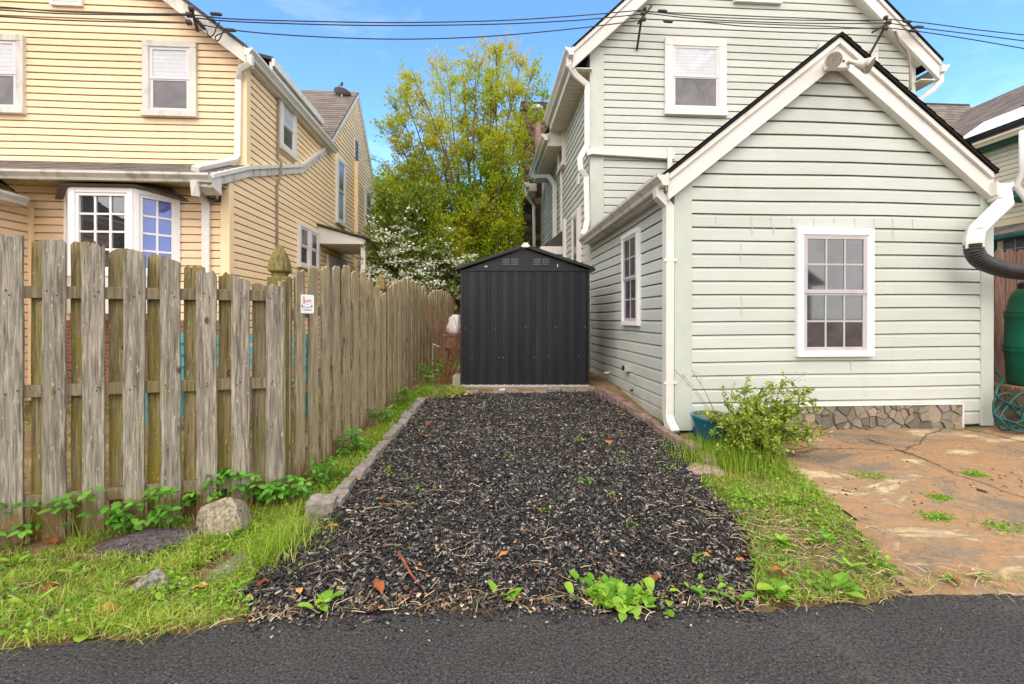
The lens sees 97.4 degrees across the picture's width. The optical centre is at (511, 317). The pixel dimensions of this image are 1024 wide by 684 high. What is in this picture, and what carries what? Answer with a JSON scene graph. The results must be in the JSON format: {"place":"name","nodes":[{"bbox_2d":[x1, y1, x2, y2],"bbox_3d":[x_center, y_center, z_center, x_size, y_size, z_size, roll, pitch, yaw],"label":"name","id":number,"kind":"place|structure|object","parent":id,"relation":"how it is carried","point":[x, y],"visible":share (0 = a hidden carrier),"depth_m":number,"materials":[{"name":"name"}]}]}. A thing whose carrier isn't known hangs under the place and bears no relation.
{"place":"outdoors","nodes":[
{"label":"outdoors","id":0,"kind":"place"},
{"bbox_2d":[0,492,312,644],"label":"grass","id":1,"kind":"structure","parent":0,"point":[10,578],"depth_m":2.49,"materials":[{"name":"plant"}]},
{"bbox_2d":[446,315,459,333],"bbox_3d":[-0.985,0.111,7.943,0.370,0.340,0.342,0,0,0],"label":"soil bag","id":2,"kind":"object","parent":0,"point":[451,326],"visible":0.58,"depth_m":7.83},
{"bbox_2d":[0,592,1023,683],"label":"alley","id":3,"kind":"structure","parent":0,"point":[976,639],"depth_m":1.95,"materials":[{"name":"asphalt"}]},
{"bbox_2d":[46,391,1023,683],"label":"wood crumbs","id":4,"kind":"object","parent":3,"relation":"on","point":[588,557],"visible":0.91,"depth_m":2.45,"materials":[{"name":"wood"}]},
{"bbox_2d":[0,357,1023,649],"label":"ground","id":5,"kind":"structure","parent":0,"point":[594,381],"depth_m":2.93,"materials":[{"name":"plant"}]},
{"bbox_2d":[0,553,32,566],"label":"broadleaf weed","id":6,"kind":"object","parent":5,"relation":"on","point":[14,559],"visible":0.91,"depth_m":2.74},
{"bbox_2d":[0,502,41,542],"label":"leafy weed","id":7,"kind":"object","parent":5,"relation":"on","point":[27,525],"visible":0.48,"depth_m":2.93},
{"bbox_2d":[1,586,57,612],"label":"broadleaf weed","id":8,"kind":"object","parent":5,"relation":"on","point":[14,599],"visible":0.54,"depth_m":2.27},
{"bbox_2d":[1,604,88,659],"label":"grass tuft","id":9,"kind":"object","parent":5,"relation":"on","point":[27,642],"visible":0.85,"depth_m":2.01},
{"bbox_2d":[6,487,106,542],"bbox_3d":[-2.974,1.318,2.955,0.447,0.361,0.264,0,0,0],"label":"leafy weed","id":10,"kind":"object","parent":5,"relation":"on","point":[21,534],"visible":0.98,"depth_m":2.96,"materials":[{"name":"plant"}]},
{"bbox_2d":[54,562,90,581],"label":"broadleaf weed","id":11,"kind":"object","parent":5,"relation":"on","point":[74,566],"visible":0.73,"depth_m":2.60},
{"bbox_2d":[77,500,141,544],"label":"leafy weed","id":12,"kind":"object","parent":5,"relation":"on","point":[116,521],"visible":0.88,"depth_m":3.01,"materials":[{"name":"plant"}]},
{"bbox_2d":[0,233,284,548],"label":"picket fence","id":13,"kind":"object","parent":5,"relation":"on","point":[210,448],"visible":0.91,"depth_m":3.14,"materials":[{"name":"brown wood"}]},
{"bbox_2d":[104,486,184,529],"bbox_3d":[-2.434,1.305,3.033,0.537,0.350,0.275,0,0,21],"label":"leafy weed","id":14,"kind":"object","parent":5,"relation":"on","point":[155,517],"visible":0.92,"depth_m":3.02,"materials":[{"name":"plant"}]},
{"bbox_2d":[127,568,167,597],"bbox_3d":[-1.947,1.429,2.416,0.210,0.135,0.124,0,0,-17],"label":"rock","id":15,"kind":"object","parent":5,"relation":"on","point":[158,574],"visible":0.67,"depth_m":2.39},
{"bbox_2d":[94,527,205,561],"bbox_3d":[-2.378,1.486,2.954,0.709,0.177,0.386,0,0,0],"label":"rock","id":16,"kind":"object","parent":5,"relation":"on","point":[149,538],"visible":0.58,"depth_m":2.88,"materials":[{"name":"stone"}]},
{"bbox_2d":[87,591,215,651],"bbox_3d":[-1.731,1.410,2.124,0.486,0.084,0.458,0,0,0],"label":"grass tuft","id":17,"kind":"object","parent":5,"relation":"on","point":[139,619],"visible":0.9,"depth_m":2.09,"materials":[{"name":"plant"}]},
{"bbox_2d":[112,584,224,646],"bbox_3d":[-1.620,1.413,2.132,0.468,0.078,0.440,0,0,35],"label":"grass tuft","id":18,"kind":"object","parent":5,"relation":"on","point":[181,617],"visible":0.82,"depth_m":2.12,"materials":[{"name":"plant"}]},
{"bbox_2d":[154,495,198,514],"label":"leafy weed","id":19,"kind":"object","parent":5,"relation":"on","point":[187,502],"visible":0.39,"depth_m":3.23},
{"bbox_2d":[0,0,376,404],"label":"yellow house","id":20,"kind":"structure","parent":5,"relation":"on","point":[184,145],"depth_m":6.83,"materials":[{"name":"wood"}]},
{"bbox_2d":[0,34,27,114],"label":"window","id":21,"kind":"structure","parent":20,"relation":"in","point":[13,51],"depth_m":6.71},
{"bbox_2d":[55,182,187,313],"bbox_3d":[-5.517,-0.961,6.171,1.818,1.801,0.514,0,0,-4],"label":"bay window","id":22,"kind":"structure","parent":20,"relation":"in","point":[144,218],"depth_m":6.04,"materials":[{"name":"white"}]},
{"bbox_2d":[140,39,198,118],"bbox_3d":[-5.216,-3.642,6.860,0.809,1.155,0.088,0,0,-4],"label":"window","id":23,"kind":"structure","parent":20,"relation":"in","point":[169,67],"depth_m":6.86,"materials":[{"name":"wood"}]},
{"bbox_2d":[185,5,204,31],"bbox_3d":[-4.670,-4.414,6.660,0.130,0.299,0.294,0,0,27],"label":"wire bracket","id":24,"kind":"object","parent":20,"relation":"attached to","point":[190,13],"visible":0.98,"depth_m":6.58,"materials":[{"name":"metal"}]},
{"bbox_2d":[0,6,184,14],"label":"overhead wire","id":25,"kind":"object","parent":24,"relation":"attached to","point":[94,12],"visible":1,"depth_m":6.42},
{"bbox_2d":[0,16,185,23],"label":"overhead wire","id":26,"kind":"object","parent":24,"relation":"attached to","point":[91,20],"visible":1,"depth_m":6.41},
{"bbox_2d":[0,9,185,15],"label":"overhead wire","id":27,"kind":"object","parent":24,"relation":"attached to","point":[90,14],"visible":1,"depth_m":6.40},
{"bbox_2d":[279,100,298,161],"bbox_3d":[-4.172,-3.540,8.387,0.092,1.009,0.723,0,0,-4],"label":"window","id":28,"kind":"structure","parent":20,"relation":"in","point":[288,121],"depth_m":8.37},
{"bbox_2d":[296,222,311,269],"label":"window","id":29,"kind":"structure","parent":20,"relation":"in","point":[303,234],"depth_m":9.10,"materials":[{"name":"wood"}]},
{"bbox_2d":[311,228,320,271],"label":"window","id":30,"kind":"structure","parent":20,"relation":"in","point":[315,234],"depth_m":9.72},
{"bbox_2d":[326,254,346,357],"bbox_3d":[-4.367,-0.275,11.259,0.066,2.450,1.448,0,0,-4],"label":"door","id":31,"kind":"structure","parent":20,"relation":"in","point":[332,261],"depth_m":10.74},
{"bbox_2d":[335,154,346,227],"bbox_3d":[-4.369,-3.222,11.505,0.092,1.710,0.722,0,0,-4],"label":"window","id":32,"kind":"structure","parent":20,"relation":"in","point":[340,195],"depth_m":11.44,"materials":[{"name":"wood"}]},
{"bbox_2d":[364,186,372,230],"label":"window","id":33,"kind":"structure","parent":20,"relation":"in","point":[367,198],"depth_m":14.09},
{"bbox_2d":[24,384,366,483],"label":"grass","id":34,"kind":"structure","parent":5,"relation":"on","point":[146,444],"depth_m":5.04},
{"bbox_2d":[159,595,241,638],"bbox_3d":[-1.491,1.421,2.140,0.368,0.062,0.323,0,0,0],"label":"grass tuft","id":35,"kind":"object","parent":5,"relation":"on","point":[210,618],"visible":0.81,"depth_m":2.15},
{"bbox_2d":[182,468,262,504],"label":"leafy weed","id":36,"kind":"object","parent":5,"relation":"on","point":[220,492],"visible":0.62,"depth_m":3.27,"materials":[{"name":"plant"}]},
{"bbox_2d":[196,497,251,538],"bbox_3d":[-1.983,1.371,3.094,0.350,0.288,0.251,0,0,0],"label":"rock","id":37,"kind":"object","parent":5,"relation":"on","point":[226,514],"visible":0.81,"depth_m":3.04,"materials":[{"name":"stone"}]},
{"bbox_2d":[145,334,307,425],"bbox_3d":[-3.300,0.700,5.285,1.600,1.010,0.570,0,0,0],"label":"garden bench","id":38,"kind":"object","parent":5,"relation":"on","point":[182,375],"visible":0.19,"depth_m":5.47,"materials":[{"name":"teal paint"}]},
{"bbox_2d":[206,551,263,587],"bbox_3d":[-1.619,1.483,2.649,0.264,0.128,0.413,0,0,0],"label":"rock","id":39,"kind":"object","parent":5,"relation":"on","point":[233,563],"visible":0.23,"depth_m":2.59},
{"bbox_2d":[244,476,304,509],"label":"leafy weed","id":40,"kind":"object","parent":5,"relation":"on","point":[276,489],"visible":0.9,"depth_m":3.31,"materials":[{"name":"plant"}]},
{"bbox_2d":[200,501,354,599],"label":"tall grass","id":41,"kind":"structure","parent":5,"relation":"on","point":[281,543],"depth_m":2.74,"materials":[{"name":"plant"}]},
{"bbox_2d":[276,473,328,503],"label":"leafy weed","id":42,"kind":"object","parent":5,"relation":"on","point":[298,491],"visible":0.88,"depth_m":3.40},
{"bbox_2d":[305,493,337,522],"bbox_3d":[-1.346,1.355,3.192,0.201,0.174,0.153,0,0,-6],"label":"concrete block","id":43,"kind":"object","parent":5,"relation":"on","point":[325,502],"depth_m":3.13,"materials":[{"name":"concrete"}]},
{"bbox_2d":[303,450,351,483],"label":"leafy weed","id":44,"kind":"object","parent":5,"relation":"on","point":[325,467],"visible":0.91,"depth_m":3.71,"materials":[{"name":"plant"}]},
{"bbox_2d":[332,489,349,508],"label":"edging block","id":45,"kind":"structure","parent":5,"relation":"on","point":[343,494],"depth_m":3.30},
{"bbox_2d":[336,476,356,490],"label":"edging block","id":46,"kind":"structure","parent":5,"relation":"on","point":[348,483],"depth_m":3.48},
{"bbox_2d":[332,428,366,455],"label":"leafy weed","id":47,"kind":"object","parent":5,"relation":"on","point":[354,437],"visible":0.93,"depth_m":4.34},
{"bbox_2d":[349,465,368,480],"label":"edging block","id":48,"kind":"structure","parent":5,"relation":"on","point":[359,471],"depth_m":3.70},
{"bbox_2d":[267,245,459,500],"bbox_3d":[-1.647,0.400,7.923,0.176,2.216,8.999,0,0,2],"label":"picket fence","id":49,"kind":"object","parent":5,"relation":"on","point":[395,353],"visible":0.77,"depth_m":4.72,"materials":[{"name":"beige wood"}]},
{"bbox_2d":[301,294,313,312],"bbox_3d":[-1.722,-0.118,3.777,0.004,0.156,0.132,0,0,31],"label":"fence sign","id":50,"kind":"object","parent":49,"relation":"attached to","point":[307,303],"visible":1,"depth_m":3.78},
{"bbox_2d":[294,383,435,501],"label":"grass","id":51,"kind":"structure","parent":5,"relation":"on","point":[390,425],"depth_m":4.40,"materials":[{"name":"plant"}]},
{"bbox_2d":[366,404,396,426],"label":"leafy weed","id":52,"kind":"object","parent":5,"relation":"on","point":[388,415],"visible":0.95,"depth_m":5.17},
{"bbox_2d":[391,387,411,403],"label":"leafy weed","id":53,"kind":"object","parent":5,"relation":"on","point":[402,390],"visible":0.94,"depth_m":5.96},
{"bbox_2d":[372,154,445,234],"bbox_3d":[-4.776,-2.853,19.213,5.556,8.051,3.856,0,0,14],"label":"broadleaf tree","id":54,"kind":"object","parent":5,"relation":"on","point":[383,174],"depth_m":18.51,"materials":[{"name":"green plant"}]},
{"bbox_2d":[351,174,477,313],"bbox_3d":[-2.163,-1.069,11.172,3.326,4.460,3.297,0,0,0],"label":"flowering shrub","id":55,"kind":"object","parent":5,"relation":"on","point":[395,256],"visible":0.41,"depth_m":10.55,"materials":[{"name":"white plant"}]},
{"bbox_2d":[412,362,441,385],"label":"leafy weed","id":56,"kind":"object","parent":5,"relation":"on","point":[427,375],"visible":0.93,"depth_m":6.84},
{"bbox_2d":[420,300,459,382],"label":"bare shrub","id":57,"kind":"object","parent":5,"relation":"on","point":[447,374],"visible":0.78,"depth_m":7.11,"materials":[{"name":"plant"}]},
{"bbox_2d":[423,383,466,398],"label":"grass","id":58,"kind":"structure","parent":5,"relation":"on","point":[446,391],"depth_m":6.44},
{"bbox_2d":[443,333,459,375],"bbox_3d":[-0.703,0.655,7.940,0.970,0.748,0.440,0,0,0],"label":"potting table","id":59,"kind":"object","parent":5,"relation":"on","point":[451,337],"visible":0.26,"depth_m":7.74,"materials":[{"name":"brown wood"}]},
{"bbox_2d":[363,26,551,295],"bbox_3d":[-1.596,-3.581,12.560,5.893,9.328,3.852,0,0,0],"label":"multistem tree","id":60,"kind":"object","parent":5,"relation":"on","point":[486,231],"visible":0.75,"depth_m":12.13,"materials":[{"name":"green plant"}]},
{"bbox_2d":[0,394,1022,644],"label":"straw litter","id":61,"kind":"object","parent":5,"relation":"on","point":[922,578],"visible":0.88,"depth_m":2.53,"materials":[{"name":"plant"}]},
{"bbox_2d":[455,243,595,388],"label":"garden shed","id":62,"kind":"structure","parent":5,"relation":"on","point":[524,315],"depth_m":6.78,"materials":[{"name":"metal"}]},
{"bbox_2d":[231,390,1022,642],"bbox_3d":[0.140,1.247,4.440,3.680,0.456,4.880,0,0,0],"label":"mulch bed","id":63,"kind":"object","parent":5,"relation":"on","point":[512,571],"visible":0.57,"depth_m":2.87,"materials":[{"name":"wood"}]},
{"bbox_2d":[297,590,343,611],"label":"broadleaf weed","id":64,"kind":"object","parent":63,"relation":"on","point":[328,595],"visible":0.98,"depth_m":2.26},
{"bbox_2d":[488,580,522,600],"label":"broadleaf weed","id":65,"kind":"object","parent":63,"relation":"on","point":[492,585],"visible":0.99,"depth_m":2.32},
{"bbox_2d":[564,569,673,622],"bbox_3d":[0.529,1.408,2.321,0.510,0.063,0.402,0,0,0],"label":"broadleaf weed","id":66,"kind":"object","parent":63,"relation":"on","point":[617,592],"visible":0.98,"depth_m":2.30,"materials":[{"name":"plant"}]},
{"bbox_2d":[665,573,725,605],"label":"broadleaf weed","id":67,"kind":"object","parent":63,"relation":"on","point":[699,590],"visible":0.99,"depth_m":2.33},
{"bbox_2d":[720,585,754,601],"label":"broadleaf weed","id":68,"kind":"object","parent":63,"relation":"on","point":[747,594],"visible":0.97,"depth_m":2.29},
{"bbox_2d":[687,462,724,478],"bbox_3d":[1.655,1.317,3.865,0.325,0.099,0.306,0,0,0],"label":"rock","id":69,"kind":"object","parent":5,"relation":"on","point":[694,469],"visible":0.51,"depth_m":3.79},
{"bbox_2d":[690,410,730,446],"bbox_3d":[1.970,1.097,4.420,0.410,0.355,0.410,0,0,0],"label":"planter","id":70,"kind":"object","parent":5,"relation":"on","point":[700,419],"visible":0.48,"depth_m":4.31,"materials":[{"name":"teal ceramic"}]},
{"bbox_2d":[655,431,814,485],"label":"tall grass","id":71,"kind":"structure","parent":5,"relation":"on","point":[731,456],"depth_m":3.93,"materials":[{"name":"plant"}]},
{"bbox_2d":[675,369,805,415],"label":"dry grass","id":72,"kind":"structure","parent":5,"relation":"on","point":[732,389],"depth_m":4.31,"materials":[{"name":"plant"}]},
{"bbox_2d":[519,0,1014,435],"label":"green house","id":73,"kind":"structure","parent":5,"relation":"on","point":[716,206],"depth_m":4.96,"materials":[{"name":"wood"}]},
{"bbox_2d":[509,114,525,246],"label":"climbing ivy","id":74,"kind":"object","parent":73,"relation":"attached to","point":[520,231],"visible":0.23,"depth_m":15.77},
{"bbox_2d":[556,130,565,174],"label":"window","id":75,"kind":"structure","parent":73,"relation":"in","point":[560,166],"depth_m":11.23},
{"bbox_2d":[571,207,581,261],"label":"window","id":76,"kind":"structure","parent":73,"relation":"in","point":[576,221],"depth_m":9.47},
{"bbox_2d":[621,227,641,325],"bbox_3d":[1.632,-0.540,6.185,0.069,1.287,0.692,0,0,-4],"label":"window","id":77,"kind":"structure","parent":73,"relation":"in","point":[630,241],"depth_m":6.13,"materials":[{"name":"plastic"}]},
{"bbox_2d":[636,5,651,49],"bbox_3d":[2.410,-5.490,8.420,0.336,0.731,0.309,0,0,42],"label":"wire bracket","id":78,"kind":"object","parent":73,"relation":"attached to","point":[643,15],"visible":1,"depth_m":8.37,"materials":[{"name":"metal"}]},
{"bbox_2d":[194,20,641,39],"bbox_3d":[-1.130,-4.915,7.504,7.312,1.205,0.090,0,0,-13],"label":"overhead wire","id":79,"kind":"object","parent":78,"relation":"attached to","point":[418,38],"visible":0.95,"depth_m":7.41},
{"bbox_2d":[196,14,639,25],"bbox_3d":[-1.126,-5.016,7.504,7.265,1.222,0.089,0,0,-14],"label":"overhead wire","id":80,"kind":"object","parent":78,"relation":"attached to","point":[411,25],"visible":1,"depth_m":7.41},
{"bbox_2d":[194,10,642,22],"bbox_3d":[-1.140,-5.075,7.503,7.293,1.253,0.089,0,0,-13],"label":"overhead wire","id":81,"kind":"object","parent":78,"relation":"attached to","point":[411,22],"visible":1,"depth_m":7.41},
{"bbox_2d":[645,11,887,20],"bbox_3d":[4.814,-5.649,8.456,4.717,0.095,0.018,0,0,-3],"label":"overhead wire","id":82,"kind":"object","parent":78,"relation":"attached to","point":[764,19],"visible":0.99,"depth_m":8.45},
{"bbox_2d":[663,37,727,116],"bbox_3d":[3.547,-4.648,8.686,1.241,1.482,0.092,0,0,-4],"label":"window","id":83,"kind":"structure","parent":73,"relation":"in","point":[695,69],"depth_m":8.68,"materials":[{"name":"wood"}]},
{"bbox_2d":[733,0,781,4],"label":"window","id":84,"kind":"structure","parent":73,"relation":"in","point":[760,2],"depth_m":8.74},
{"bbox_2d":[794,227,874,356],"bbox_3d":[3.501,-0.278,4.886,0.866,1.391,0.069,0,0,-4],"label":"window","id":85,"kind":"structure","parent":73,"relation":"in","point":[834,308],"depth_m":4.88,"materials":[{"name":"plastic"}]},
{"bbox_2d":[817,41,877,60],"bbox_3d":[6.635,-4.688,8.881,1.241,1.462,0.092,0,0,-4],"label":"window","id":86,"kind":"structure","parent":73,"relation":"in","point":[867,47],"depth_m":8.88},
{"bbox_2d":[869,15,891,54],"bbox_3d":[7.081,-5.378,8.722,0.386,0.790,0.340,0,0,18],"label":"wire bracket","id":87,"kind":"object","parent":73,"relation":"attached to","point":[886,27],"visible":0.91,"depth_m":8.65,"materials":[{"name":"metal"}]},
{"bbox_2d":[646,18,883,28],"bbox_3d":[4.814,-5.499,8.456,4.716,0.088,0.018,0,0,-3],"label":"overhead wire","id":88,"kind":"object","parent":87,"relation":"attached to","point":[765,27],"visible":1,"depth_m":8.45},
{"bbox_2d":[645,12,886,23],"bbox_3d":[4.814,-5.598,8.456,4.717,0.100,0.018,0,0,-3],"label":"overhead wire","id":89,"kind":"object","parent":87,"relation":"attached to","point":[762,21],"visible":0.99,"depth_m":8.45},
{"bbox_2d":[888,18,1023,34],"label":"overhead wire","id":90,"kind":"object","parent":87,"relation":"attached to","point":[958,27],"visible":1,"depth_m":8.66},
{"bbox_2d":[890,27,1023,48],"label":"overhead wire","id":91,"kind":"object","parent":87,"relation":"attached to","point":[958,37],"visible":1,"depth_m":8.66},
{"bbox_2d":[891,23,1023,40],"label":"overhead wire","id":92,"kind":"object","parent":87,"relation":"attached to","point":[957,32],"visible":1,"depth_m":8.65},
{"bbox_2d":[894,31,911,89],"bbox_3d":[7.551,-4.978,8.694,0.354,1.137,0.044,0,0,-4],"label":"downspout","id":93,"kind":"object","parent":73,"relation":"attached to","point":[908,56],"visible":0.99,"depth_m":8.69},
{"bbox_2d":[962,243,1023,279],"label":"drain pipe","id":94,"kind":"object","parent":73,"relation":"attached to","point":[978,256],"visible":1,"depth_m":4.67,"materials":[{"name":"black plastic"}]},
{"bbox_2d":[704,371,833,458],"bbox_3d":[2.344,0.894,4.095,1.214,0.777,0.778,0,0,0],"label":"arching shrub","id":95,"kind":"object","parent":5,"relation":"on","point":[763,426],"visible":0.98,"depth_m":4.09,"materials":[{"name":"green plant"}]},
{"bbox_2d":[756,577,795,600],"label":"broadleaf weed","id":96,"kind":"object","parent":5,"relation":"on","point":[770,588],"visible":0.98,"depth_m":2.33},
{"bbox_2d":[762,532,799,548],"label":"broadleaf weed","id":97,"kind":"object","parent":5,"relation":"on","point":[784,537],"visible":0.88,"depth_m":2.78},
{"bbox_2d":[688,433,893,604],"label":"grass","id":98,"kind":"structure","parent":5,"relation":"on","point":[791,489],"depth_m":3.06,"materials":[{"name":"plant"}]},
{"bbox_2d":[804,531,838,545],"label":"broadleaf weed","id":99,"kind":"object","parent":5,"relation":"on","point":[825,535],"visible":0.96,"depth_m":2.80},
{"bbox_2d":[806,571,866,599],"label":"broadleaf weed","id":100,"kind":"object","parent":5,"relation":"on","point":[843,577],"visible":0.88,"depth_m":2.37,"materials":[{"name":"plant"}]},
{"bbox_2d":[828,556,866,570],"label":"broadleaf weed","id":101,"kind":"object","parent":5,"relation":"on","point":[854,565],"visible":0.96,"depth_m":2.54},
{"bbox_2d":[815,578,886,610],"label":"grass tuft","id":102,"kind":"object","parent":5,"relation":"on","point":[852,597],"visible":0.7,"depth_m":2.31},
{"bbox_2d":[841,571,912,604],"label":"grass tuft","id":103,"kind":"object","parent":5,"relation":"on","point":[869,583],"visible":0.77,"depth_m":2.37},
{"bbox_2d":[926,85,1023,253],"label":"cream house","id":104,"kind":"structure","parent":5,"relation":"on","point":[992,130],"depth_m":11.74,"materials":[{"name":"wood"}]},
{"bbox_2d":[997,238,1023,253],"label":"window","id":105,"kind":"structure","parent":104,"relation":"in","point":[1015,244],"depth_m":11.42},
{"bbox_2d":[994,249,1023,410],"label":"picket fence","id":106,"kind":"object","parent":5,"relation":"on","point":[1004,288],"visible":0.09,"depth_m":5.64,"materials":[{"name":"red wood"}]},
{"bbox_2d":[188,0,1023,245],"label":"sky","id":107,"kind":"structure","parent":0,"point":[978,72],"materials":[{"name":"blue"}]},
{"bbox_2d":[756,428,1023,595],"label":"patio","id":108,"kind":"structure","parent":0,"point":[889,505],"depth_m":3.41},
{"bbox_2d":[843,470,893,481],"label":"weed tuft","id":109,"kind":"object","parent":108,"relation":"on","point":[874,475],"visible":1,"depth_m":3.71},
{"bbox_2d":[884,566,965,594],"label":"grass tuft","id":110,"kind":"object","parent":108,"relation":"on","point":[932,581],"visible":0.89,"depth_m":2.42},
{"bbox_2d":[911,508,958,524],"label":"weed tuft","id":111,"kind":"object","parent":108,"relation":"on","point":[938,516],"visible":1,"depth_m":3.07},
{"bbox_2d":[923,491,956,502],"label":"weed tuft","id":112,"kind":"object","parent":108,"relation":"on","point":[936,496],"visible":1,"depth_m":3.33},
{"bbox_2d":[968,515,1023,537],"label":"weed tuft","id":113,"kind":"object","parent":108,"relation":"on","point":[998,524],"visible":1,"depth_m":2.95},
{"bbox_2d":[992,371,1023,431],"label":"garden hose","id":114,"kind":"object","parent":108,"relation":"on","point":[1001,417],"visible":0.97,"depth_m":4.79,"materials":[{"name":"rubber"}]},
{"bbox_2d":[994,381,1023,419],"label":"barrel stand","id":115,"kind":"object","parent":108,"relation":"on","point":[1005,385],"visible":0.2,"depth_m":5.12,"materials":[{"name":"brown wood"}]},
{"bbox_2d":[1002,282,1023,385],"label":"rain barrel","id":116,"kind":"object","parent":115,"relation":"on","point":[1013,342],"visible":1,"depth_m":5.05,"materials":[{"name":"green plastic"}]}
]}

